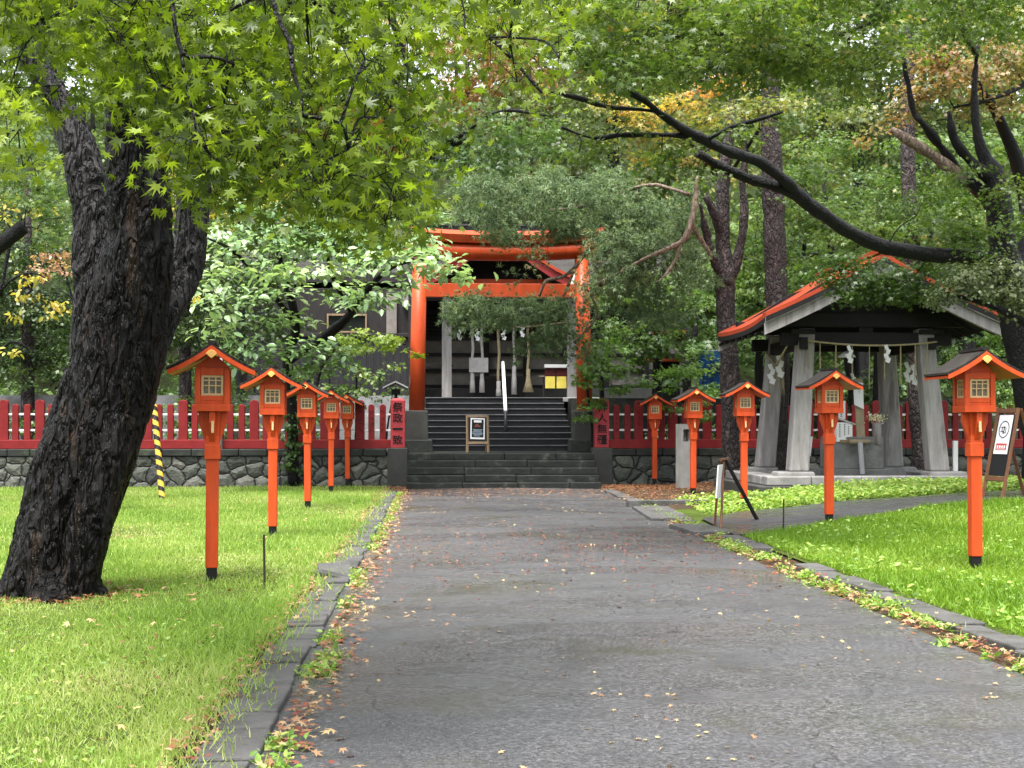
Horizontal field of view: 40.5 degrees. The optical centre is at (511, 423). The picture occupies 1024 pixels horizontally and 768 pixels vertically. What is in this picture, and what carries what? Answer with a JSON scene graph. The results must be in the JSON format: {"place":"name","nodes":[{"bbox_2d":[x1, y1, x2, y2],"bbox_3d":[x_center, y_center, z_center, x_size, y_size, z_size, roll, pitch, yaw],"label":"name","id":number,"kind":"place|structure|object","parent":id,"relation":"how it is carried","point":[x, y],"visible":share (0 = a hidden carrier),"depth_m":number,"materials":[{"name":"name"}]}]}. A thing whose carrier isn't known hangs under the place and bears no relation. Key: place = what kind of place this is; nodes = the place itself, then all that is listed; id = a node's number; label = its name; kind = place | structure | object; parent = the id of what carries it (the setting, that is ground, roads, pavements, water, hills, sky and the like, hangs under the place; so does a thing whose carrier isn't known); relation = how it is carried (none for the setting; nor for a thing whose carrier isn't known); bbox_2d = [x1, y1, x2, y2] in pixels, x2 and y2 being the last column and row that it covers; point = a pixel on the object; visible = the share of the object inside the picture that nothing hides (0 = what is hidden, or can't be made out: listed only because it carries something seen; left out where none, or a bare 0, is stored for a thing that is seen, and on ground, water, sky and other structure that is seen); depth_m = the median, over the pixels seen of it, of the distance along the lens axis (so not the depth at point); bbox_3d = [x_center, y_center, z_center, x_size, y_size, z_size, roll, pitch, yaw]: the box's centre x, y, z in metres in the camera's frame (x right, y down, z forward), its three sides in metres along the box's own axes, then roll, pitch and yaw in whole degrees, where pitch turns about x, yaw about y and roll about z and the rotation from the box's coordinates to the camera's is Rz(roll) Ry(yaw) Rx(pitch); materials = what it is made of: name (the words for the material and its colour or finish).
{"place":"outdoors","nodes":[
{"label":"outdoors","id":0,"kind":"place"},
{"bbox_2d":[0,486,379,767],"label":"lawn","id":1,"kind":"structure","parent":0,"point":[112,725],"depth_m":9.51,"materials":[{"name":"green plant"}]},
{"bbox_2d":[0,112,72,255],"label":"broadleaf tree","id":2,"kind":"object","parent":1,"relation":"on","point":[13,234],"visible":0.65,"depth_m":25.91,"materials":[{"name":"green plant"}]},
{"bbox_2d":[26,251,72,302],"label":"turning maple tree","id":3,"kind":"object","parent":1,"relation":"on","point":[59,267],"visible":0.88,"depth_m":29.98,"materials":[{"name":"orange plant"}]},
{"bbox_2d":[0,193,200,358],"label":"yellow leaved tree","id":4,"kind":"object","parent":1,"relation":"on","point":[22,297],"visible":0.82,"depth_m":27.97,"materials":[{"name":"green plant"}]},
{"bbox_2d":[1,578,230,606],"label":"fallen leaves","id":5,"kind":"object","parent":1,"relation":"on","point":[109,592],"visible":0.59,"depth_m":11.93,"materials":[{"name":"brown plant"}]},
{"bbox_2d":[152,404,164,497],"bbox_3d":[-7.576,-1.530,29.032,0.122,6.209,2.746,0,0,-26],"label":"guy wire","id":6,"kind":"object","parent":1,"relation":"on","point":[158,456],"visible":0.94,"depth_m":28.17,"materials":[{"name":"yellow metal"}]},
{"bbox_2d":[0,497,352,761],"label":"fallen leaves","id":7,"kind":"object","parent":1,"relation":"on","point":[119,725],"visible":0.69,"depth_m":9.83,"materials":[{"name":"beige plant"}]},
{"bbox_2d":[0,493,361,767],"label":"ground cover","id":8,"kind":"object","parent":1,"relation":"on","point":[50,720],"visible":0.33,"depth_m":8.54,"materials":[{"name":"green plant"}]},
{"bbox_2d":[0,484,397,591],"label":"grass","id":9,"kind":"structure","parent":1,"relation":"on","point":[140,514],"depth_m":18.64,"materials":[{"name":"green plant"}]},
{"bbox_2d":[166,340,257,580],"bbox_3d":[-2.847,0.400,13.200,0.824,2.360,0.655,0,0,-9],"label":"path lantern","id":10,"kind":"object","parent":1,"relation":"on","point":[212,405],"visible":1,"depth_m":13.10,"materials":[{"name":"orange paint"}]},
{"bbox_2d":[239,364,305,534],"bbox_3d":[-3.188,0.400,18.531,0.824,2.360,0.655,0,-1,-4],"label":"path lantern","id":11,"kind":"object","parent":1,"relation":"on","point":[273,399],"visible":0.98,"depth_m":18.46,"materials":[{"name":"orange paint"}]},
{"bbox_2d":[287,380,332,507],"bbox_3d":[-3.620,0.400,24.588,0.824,2.360,0.655,0,0,-2],"label":"path lantern","id":12,"kind":"object","parent":1,"relation":"on","point":[307,405],"visible":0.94,"depth_m":24.52,"materials":[{"name":"orange paint"}]},
{"bbox_2d":[0,0,629,604],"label":"leaning maple tree","id":13,"kind":"object","parent":1,"relation":"on","point":[174,68],"visible":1,"depth_m":6.69,"materials":[{"name":"green plant"}]},
{"bbox_2d":[318,388,350,491],"bbox_3d":[-3.979,0.400,30.585,0.824,2.360,0.655,0,0,-4],"label":"path lantern","id":14,"kind":"object","parent":1,"relation":"on","point":[331,412],"visible":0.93,"depth_m":30.52,"materials":[{"name":"orange paint"}]},
{"bbox_2d":[0,452,819,456],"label":"terrace","id":15,"kind":"structure","parent":0,"point":[408,452],"depth_m":35.60,"materials":[{"name":"stone"}]},
{"bbox_2d":[0,176,72,439],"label":"conifer tree","id":16,"kind":"object","parent":15,"relation":"on","point":[30,315],"visible":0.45,"depth_m":37.76,"materials":[{"name":"green plant"}]},
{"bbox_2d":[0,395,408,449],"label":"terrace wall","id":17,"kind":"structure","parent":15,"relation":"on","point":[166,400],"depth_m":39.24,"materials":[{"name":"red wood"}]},
{"bbox_2d":[162,231,318,433],"bbox_3d":[-8.264,-2.820,39.270,5.801,7.265,5.182,0,0,0],"label":"broadleaf tree","id":18,"kind":"object","parent":15,"relation":"on","point":[184,348],"visible":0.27,"depth_m":38.82,"materials":[{"name":"green plant"}]},
{"bbox_2d":[307,333,408,438],"bbox_3d":[-4.361,-0.830,37.457,3.202,3.282,1.522,0,0,0],"label":"shrub","id":19,"kind":"object","parent":15,"relation":"on","point":[355,389],"visible":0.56,"depth_m":37.39,"materials":[{"name":"green plant"}]},
{"bbox_2d":[425,397,571,450],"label":"shrine stairs","id":20,"kind":"structure","parent":15,"relation":"on","point":[537,423],"depth_m":38.95,"materials":[{"name":"black stone"}]},
{"bbox_2d":[0,218,1017,439],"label":"undergrowth","id":21,"kind":"object","parent":15,"relation":"on","point":[323,377],"visible":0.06,"depth_m":60.45,"materials":[{"name":"green plant"}]},
{"bbox_2d":[562,332,654,446],"bbox_3d":[2.372,-0.764,35.376,2.588,3.151,2.047,0,0,-21],"label":"maple shrub","id":22,"kind":"object","parent":15,"relation":"on","point":[586,373],"visible":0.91,"depth_m":35.06,"materials":[{"name":"green plant"}]},
{"bbox_2d":[636,360,719,424],"bbox_3d":[4.302,-0.421,35.407,2.408,2.457,2.291,0,0,0],"label":"maple shrub","id":23,"kind":"object","parent":15,"relation":"on","point":[674,372],"visible":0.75,"depth_m":35.48,"materials":[{"name":"green plant"}]},
{"bbox_2d":[711,197,851,438],"bbox_3d":[7.633,-2.689,37.695,4.698,7.012,6.114,0,0,0],"label":"broadleaf tree","id":24,"kind":"object","parent":15,"relation":"on","point":[746,286],"visible":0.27,"depth_m":37.43,"materials":[{"name":"green plant"}]},
{"bbox_2d":[743,307,1011,424],"bbox_3d":[10.347,-1.470,38.799,7.649,4.574,5.561,0,0,12],"label":"broadleaf tree","id":25,"kind":"object","parent":15,"relation":"on","point":[867,390],"visible":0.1,"depth_m":38.09,"materials":[{"name":"green plant"}]},
{"bbox_2d":[734,121,1023,438],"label":"broadleaf tree","id":26,"kind":"object","parent":15,"relation":"on","point":[881,222],"visible":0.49,"depth_m":33.90,"materials":[{"name":"green plant"}]},
{"bbox_2d":[937,331,1014,413],"bbox_3d":[12.009,-1.112,35.131,2.914,3.838,1.912,0,0,0],"label":"shrub","id":27,"kind":"object","parent":15,"relation":"on","point":[1003,393],"visible":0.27,"depth_m":34.90,"materials":[{"name":"green plant"}]},
{"bbox_2d":[0,74,1023,398],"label":"hill","id":28,"kind":"structure","parent":0,"point":[164,382],"depth_m":91.83,"materials":[{"name":"green plant"}]},
{"bbox_2d":[0,36,105,202],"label":"slope tree","id":29,"kind":"object","parent":28,"relation":"on","point":[90,118],"visible":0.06,"depth_m":55.91,"materials":[{"name":"green plant"}]},
{"bbox_2d":[165,135,333,394],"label":"slope tree","id":30,"kind":"object","parent":28,"relation":"on","point":[240,377],"visible":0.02,"depth_m":53.85,"materials":[{"name":"green plant"}]},
{"bbox_2d":[369,20,580,180],"bbox_3d":[-3.029,-3.334,23.242,8.694,9.850,1.764,0,0,19],"label":"broadleaf tree","id":31,"kind":"object","parent":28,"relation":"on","point":[556,132],"visible":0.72,"depth_m":22.15,"materials":[{"name":"green plant"}]},
{"bbox_2d":[385,4,570,223],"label":"slope tree","id":32,"kind":"object","parent":28,"relation":"on","point":[495,71],"visible":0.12,"depth_m":59.90,"materials":[{"name":"green plant"}]},
{"bbox_2d":[0,0,1023,311],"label":"forest","id":33,"kind":"object","parent":28,"relation":"on","point":[646,176],"visible":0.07,"depth_m":65.22,"materials":[{"name":"green plant"}]},
{"bbox_2d":[444,81,639,223],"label":"slope tree","id":34,"kind":"object","parent":28,"relation":"on","point":[572,170],"visible":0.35,"depth_m":55.19,"materials":[{"name":"green plant"}]},
{"bbox_2d":[523,0,690,177],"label":"slope tree","id":35,"kind":"object","parent":28,"relation":"on","point":[613,127],"visible":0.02,"depth_m":61.88,"materials":[{"name":"green plant"}]},
{"bbox_2d":[757,0,953,385],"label":"slope tree","id":36,"kind":"object","parent":28,"relation":"on","point":[864,360],"visible":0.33,"depth_m":57.49,"materials":[{"name":"green plant"}]},
{"bbox_2d":[883,16,1023,349],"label":"slope tree","id":37,"kind":"object","parent":28,"relation":"on","point":[941,129],"visible":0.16,"depth_m":59.58,"materials":[{"name":"green plant"}]},
{"bbox_2d":[0,485,1023,767],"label":"ground","id":38,"kind":"structure","parent":0,"point":[934,631],"depth_m":10.38,"materials":[{"name":"grey stone"}]},
{"bbox_2d":[0,448,386,486],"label":"stone wall","id":39,"kind":"structure","parent":38,"relation":"on","point":[237,467],"depth_m":34.57,"materials":[{"name":"grey stone"}]},
{"bbox_2d":[0,400,390,448],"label":"red fence","id":40,"kind":"object","parent":39,"relation":"on","point":[359,441],"visible":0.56,"depth_m":34.71,"materials":[{"name":"paint"}]},
{"bbox_2d":[185,490,396,767],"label":"kerb","id":41,"kind":"structure","parent":38,"relation":"on","point":[262,722],"depth_m":8.08,"materials":[{"name":"stone"}]},
{"bbox_2d":[127,490,385,767],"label":"fallen leaves","id":42,"kind":"object","parent":41,"relation":"on","point":[207,717],"visible":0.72,"depth_m":8.14,"materials":[{"name":"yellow plant"}]},
{"bbox_2d":[314,562,354,580],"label":"broken kerb","id":43,"kind":"structure","parent":41,"relation":"on","point":[341,567],"depth_m":14.04,"materials":[{"name":"stone"}]},
{"bbox_2d":[185,193,498,486],"bbox_3d":[-3.987,-1.823,31.565,7.411,7.222,6.560,0,0,0],"label":"pale leaved tree","id":44,"kind":"object","parent":38,"relation":"on","point":[232,242],"visible":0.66,"depth_m":30.47,"materials":[{"name":"green plant"}]},
{"bbox_2d":[338,393,364,485],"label":"path lantern","id":45,"kind":"object","parent":38,"relation":"on","point":[346,413],"visible":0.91,"depth_m":34.62,"materials":[{"name":"orange paint"}]},
{"bbox_2d":[313,326,427,393],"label":"young maple tree","id":46,"kind":"object","parent":38,"relation":"on","point":[395,342],"visible":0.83,"depth_m":35.73,"materials":[{"name":"green plant"}]},
{"bbox_2d":[387,448,407,485],"bbox_3d":[-2.878,1.080,35.023,0.520,0.960,0.520,0,0,-3],"label":"gate post","id":47,"kind":"object","parent":38,"relation":"on","point":[397,460],"visible":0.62,"depth_m":34.77,"materials":[{"name":"stone"}]},
{"bbox_2d":[391,398,404,447],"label":"name pillar","id":48,"kind":"structure","parent":47,"relation":"on","point":[397,422],"depth_m":34.86,"materials":[{"name":"paint"}]},
{"bbox_2d":[387,450,588,452],"bbox_3d":[-0.380,1.136,36.538,6.600,0.828,3.800,0,0,-3],"label":"landing","id":49,"kind":"object","parent":38,"relation":"on","point":[499,452],"visible":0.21,"depth_m":35.24,"materials":[{"name":"stone"}]},
{"bbox_2d":[466,415,488,452],"bbox_3d":[-0.881,0.247,35.117,0.582,0.952,0.577,0,0,-6],"label":"poster board","id":50,"kind":"object","parent":49,"relation":"on","point":[477,427],"visible":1,"depth_m":34.96,"materials":[{"name":"beige wood"}]},
{"bbox_2d":[402,227,604,451],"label":"torii gate","id":51,"kind":"structure","parent":49,"relation":"on","point":[416,428],"depth_m":36.14,"materials":[{"name":"paint"}]},
{"bbox_2d":[407,453,601,488],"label":"stone steps","id":52,"kind":"structure","parent":38,"relation":"on","point":[497,470],"depth_m":33.47,"materials":[{"name":"grey stone"}]},
{"bbox_2d":[316,481,737,504],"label":"needle litter","id":53,"kind":"object","parent":38,"relation":"on","point":[631,486],"visible":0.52,"depth_m":31.74,"materials":[{"name":"brown plant"}]},
{"bbox_2d":[590,447,612,484],"bbox_3d":[2.274,1.080,35.317,0.520,0.960,0.520,0,0,-3],"label":"gate post","id":54,"kind":"object","parent":38,"relation":"on","point":[603,458],"visible":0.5,"depth_m":35.06,"materials":[{"name":"stone"}]},
{"bbox_2d":[594,398,608,447],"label":"name pillar","id":55,"kind":"structure","parent":54,"relation":"on","point":[601,433],"depth_m":35.15,"materials":[{"name":"paint"}]},
{"bbox_2d":[637,393,672,485],"bbox_3d":[3.561,0.400,34.694,0.824,2.360,0.655,0,0,-2],"label":"path lantern","id":56,"kind":"object","parent":38,"relation":"on","point":[655,401],"visible":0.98,"depth_m":34.63,"materials":[{"name":"orange paint"}]},
{"bbox_2d":[579,71,888,181],"bbox_3d":[4.061,-3.259,32.250,6.696,9.571,6.899,0,0,-21],"label":"turning maple tree","id":57,"kind":"object","parent":38,"relation":"on","point":[832,118],"visible":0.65,"depth_m":30.29,"materials":[{"name":"yellow plant"}]},
{"bbox_2d":[602,489,1023,659],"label":"kerb","id":58,"kind":"structure","parent":38,"relation":"on","point":[978,628],"depth_m":11.41,"materials":[{"name":"stone"}]},
{"bbox_2d":[612,448,1022,484],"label":"stone wall","id":59,"kind":"structure","parent":38,"relation":"on","point":[632,466],"depth_m":35.20,"materials":[{"name":"grey stone"}]},
{"bbox_2d":[609,400,1022,447],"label":"red fence","id":60,"kind":"object","parent":59,"relation":"on","point":[705,441],"visible":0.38,"depth_m":35.45,"materials":[{"name":"paint"}]},
{"bbox_2d":[675,474,1023,515],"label":"ground cover","id":61,"kind":"object","parent":38,"relation":"on","point":[849,491],"visible":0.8,"depth_m":24.84,"materials":[{"name":"green plant"}]},
{"bbox_2d":[2,0,1022,112],"label":"sky","id":62,"kind":"structure","parent":0,"point":[69,82],"materials":[{"name":"white"}]},
{"bbox_2d":[248,488,1023,767],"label":"path","id":63,"kind":"structure","parent":0,"point":[455,698],"depth_m":8.72,"materials":[{"name":"grey asphalt"}]},
{"bbox_2d":[378,515,797,639],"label":"fallen leaves","id":64,"kind":"object","parent":63,"relation":"on","point":[569,554],"visible":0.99,"depth_m":16.50,"materials":[{"name":"brown plant"}]},
{"bbox_2d":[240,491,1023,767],"bbox_3d":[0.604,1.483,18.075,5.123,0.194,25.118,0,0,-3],"label":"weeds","id":65,"kind":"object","parent":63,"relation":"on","point":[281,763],"visible":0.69,"depth_m":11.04,"materials":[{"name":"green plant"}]},
{"bbox_2d":[255,488,1023,767],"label":"fallen leaves","id":66,"kind":"object","parent":63,"relation":"on","point":[335,681],"visible":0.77,"depth_m":9.74,"materials":[{"name":"brown plant"}]},
{"bbox_2d":[338,489,999,767],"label":"fallen leaves","id":67,"kind":"object","parent":63,"relation":"on","point":[752,735],"visible":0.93,"depth_m":9.69,"materials":[{"name":"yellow plant"}]},
{"bbox_2d":[626,499,732,536],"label":"paving","id":68,"kind":"structure","parent":0,"point":[649,513],"depth_m":22.80,"materials":[{"name":"stone"}]},
{"bbox_2d":[425,398,1017,448],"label":"terrace","id":69,"kind":"structure","parent":0,"point":[570,406],"depth_m":40.29,"materials":[{"name":"stone"}]},
{"bbox_2d":[228,222,689,402],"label":"shrine hall","id":70,"kind":"structure","parent":69,"relation":"on","point":[446,379],"depth_m":43.89,"materials":[{"name":"wood"}]},
{"bbox_2d":[327,314,367,332],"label":"window","id":71,"kind":"structure","parent":70,"relation":"in","point":[360,321],"depth_m":43.75,"materials":[{"name":"beige wood"}]},
{"bbox_2d":[479,302,484,392],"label":"bell rope","id":72,"kind":"object","parent":70,"relation":"hanging from","point":[481,387],"visible":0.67,"depth_m":42.16,"materials":[{"name":"fabric"}]},
{"bbox_2d":[469,358,487,371],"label":"cloth banner","id":73,"kind":"object","parent":72,"relation":"hanging from","point":[478,364],"visible":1,"depth_m":42.11,"materials":[{"name":"white fabric"}]},
{"bbox_2d":[473,376,524,396],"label":"offertory box","id":74,"kind":"object","parent":70,"relation":"on","point":[490,384],"visible":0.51,"depth_m":42.84,"materials":[{"name":"black wood"}]},
{"bbox_2d":[647,330,686,397],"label":"red shrine","id":75,"kind":"object","parent":69,"relation":"on","point":[666,363],"visible":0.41,"depth_m":41.43,"materials":[{"name":"red wood"}]},
{"bbox_2d":[590,251,750,403],"bbox_3d":[4.435,-2.857,39.809,5.146,4.600,6.318,0,0,0],"label":"broadleaf tree","id":76,"kind":"object","parent":69,"relation":"on","point":[695,345],"visible":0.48,"depth_m":39.33,"materials":[{"name":"green plant"}]},
{"bbox_2d":[695,350,719,388],"bbox_3d":[5.634,-0.915,38.505,1.200,2.279,0.109,0,0,-3],"label":"blue tarp","id":77,"kind":"object","parent":76,"relation":"hanging from","point":[714,379],"visible":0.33,"depth_m":38.48,"materials":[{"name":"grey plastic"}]},
{"bbox_2d":[674,475,1023,636],"bbox_3d":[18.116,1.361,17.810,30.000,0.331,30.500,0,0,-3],"label":"lawn","id":78,"kind":"structure","parent":0,"point":[693,513],"depth_m":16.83,"materials":[{"name":"green plant"}]},
{"bbox_2d":[676,424,689,487],"bbox_3d":[3.993,0.775,32.200,0.300,1.550,0.300,0,0,-15],"label":"granite post","id":79,"kind":"object","parent":78,"relation":"on","point":[682,457],"visible":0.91,"depth_m":32.06,"materials":[{"name":"grey stone"}]},
{"bbox_2d":[671,387,715,493],"bbox_3d":[3.841,0.395,29.419,0.824,2.360,0.655,0,0,-6],"label":"path lantern","id":80,"kind":"object","parent":78,"relation":"on","point":[693,398],"visible":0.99,"depth_m":29.35,"materials":[{"name":"orange paint"}]},
{"bbox_2d":[608,485,860,508],"bbox_3d":[5.242,1.355,28.600,5.481,0.329,8.689,0,0,-3],"label":"soil bed","id":81,"kind":"object","parent":78,"relation":"on","point":[674,492],"visible":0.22,"depth_m":29.70,"materials":[{"name":"brown soil"}]},
{"bbox_2d":[435,35,748,477],"bbox_3d":[1.777,-3.750,33.402,7.368,10.958,4.926,0,0,0],"label":"pine tree","id":82,"kind":"object","parent":81,"relation":"on","point":[636,228],"visible":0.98,"depth_m":32.77,"materials":[{"name":"green plant"}]},
{"bbox_2d":[713,457,758,527],"bbox_3d":[3.325,1.035,20.721,0.220,1.078,2.127,0,0,26],"label":"easel sign","id":83,"kind":"object","parent":78,"relation":"on","point":[720,483],"visible":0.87,"depth_m":20.13,"materials":[{"name":"brown wood"}]},
{"bbox_2d":[718,379,769,505],"bbox_3d":[4.225,0.379,25.279,0.824,2.360,0.655,0,-1,-2],"label":"path lantern","id":84,"kind":"object","parent":78,"relation":"on","point":[746,391],"visible":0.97,"depth_m":25.21,"materials":[{"name":"orange paint"}]},
{"bbox_2d":[512,0,1023,439],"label":"spreading maple tree","id":85,"kind":"object","parent":78,"relation":"on","point":[648,53],"visible":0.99,"depth_m":18.93,"materials":[{"name":"green plant"}]},
{"bbox_2d":[720,1,842,469],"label":"pine tree","id":86,"kind":"object","parent":78,"relation":"on","point":[774,251],"visible":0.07,"depth_m":31.99,"materials":[{"name":"brown plant"}]},
{"bbox_2d":[795,368,863,522],"bbox_3d":[4.654,0.361,20.377,0.824,2.360,0.655,0,0,-6],"label":"path lantern","id":87,"kind":"object","parent":78,"relation":"on","point":[829,385],"visible":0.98,"depth_m":20.31,"materials":[{"name":"orange paint"}]},
{"bbox_2d":[714,251,1000,492],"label":"water pavilion","id":88,"kind":"structure","parent":78,"relation":"on","point":[797,320],"depth_m":28.16,"materials":[{"name":"stone"}]},
{"bbox_2d":[816,437,887,475],"bbox_3d":[7.140,0.710,29.200,1.320,0.890,0.800,0,0,-3],"label":"stone basin","id":89,"kind":"object","parent":88,"relation":"on","point":[846,459],"visible":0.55,"depth_m":28.87,"materials":[{"name":"grey stone"}]},
{"bbox_2d":[835,417,855,442],"bbox_3d":[6.897,0.106,28.900,0.480,0.560,0.160,0,0,-14],"label":"notice box","id":90,"kind":"object","parent":89,"relation":"on","point":[843,429],"visible":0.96,"depth_m":28.84,"materials":[{"name":"white paint"}]},
{"bbox_2d":[853,379,864,436],"bbox_3d":[7.227,-0.298,28.951,0.246,1.298,0.197,0,0,0],"label":"leaning board","id":91,"kind":"object","parent":89,"relation":"on","point":[859,410],"visible":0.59,"depth_m":28.92,"materials":[{"name":"brown wood"}]},
{"bbox_2d":[848,439,870,473],"bbox_3d":[7.204,0.676,28.733,0.447,0.722,0.184,0,0,-6],"label":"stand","id":92,"kind":"object","parent":89,"relation":"attached to","point":[860,442],"visible":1,"depth_m":28.67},
{"bbox_2d":[864,412,887,444],"bbox_3d":[7.612,0.084,28.934,0.500,0.700,0.412,0,0,0],"label":"flower vase","id":93,"kind":"object","parent":89,"relation":"on","point":[876,431],"visible":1,"depth_m":28.88,"materials":[{"name":"grey stone"}]},
{"bbox_2d":[807,339,936,386],"bbox_3d":[7.225,-1.210,28.058,2.754,1.035,0.055,0,0,-2],"label":"sacred rope","id":94,"kind":"object","parent":88,"relation":"attached to","point":[869,345],"visible":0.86,"depth_m":28.05,"materials":[{"name":"paper"}]},
{"bbox_2d":[755,500,1023,630],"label":"ground cover","id":95,"kind":"object","parent":78,"relation":"on","point":[979,576],"visible":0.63,"depth_m":15.03,"materials":[{"name":"green plant"}]},
{"bbox_2d":[848,0,940,470],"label":"pine tree","id":96,"kind":"object","parent":78,"relation":"on","point":[907,166],"visible":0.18,"depth_m":32.46,"materials":[{"name":"brown plant"}]},
{"bbox_2d":[848,8,1023,478],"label":"turning maple tree","id":97,"kind":"object","parent":78,"relation":"on","point":[1010,144],"visible":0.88,"depth_m":25.51,"materials":[{"name":"orange plant"}]},
{"bbox_2d":[920,250,1023,326],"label":"round leaved tree","id":98,"kind":"object","parent":78,"relation":"on","point":[1016,316],"visible":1,"depth_m":22.36,"materials":[{"name":"green plant"}]},
{"bbox_2d":[924,347,1023,569],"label":"path lantern","id":99,"kind":"object","parent":78,"relation":"on","point":[976,373],"visible":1,"depth_m":14.29,"materials":[{"name":"orange paint"}]},
{"bbox_2d":[702,490,1023,534],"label":"footpath","id":100,"kind":"structure","parent":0,"point":[736,523],"depth_m":22.22,"materials":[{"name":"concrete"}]},
{"bbox_2d":[982,408,1023,497],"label":"sandwich board","id":101,"kind":"object","parent":100,"relation":"on","point":[1001,453],"visible":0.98,"depth_m":22.72,"materials":[{"name":"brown wood"}]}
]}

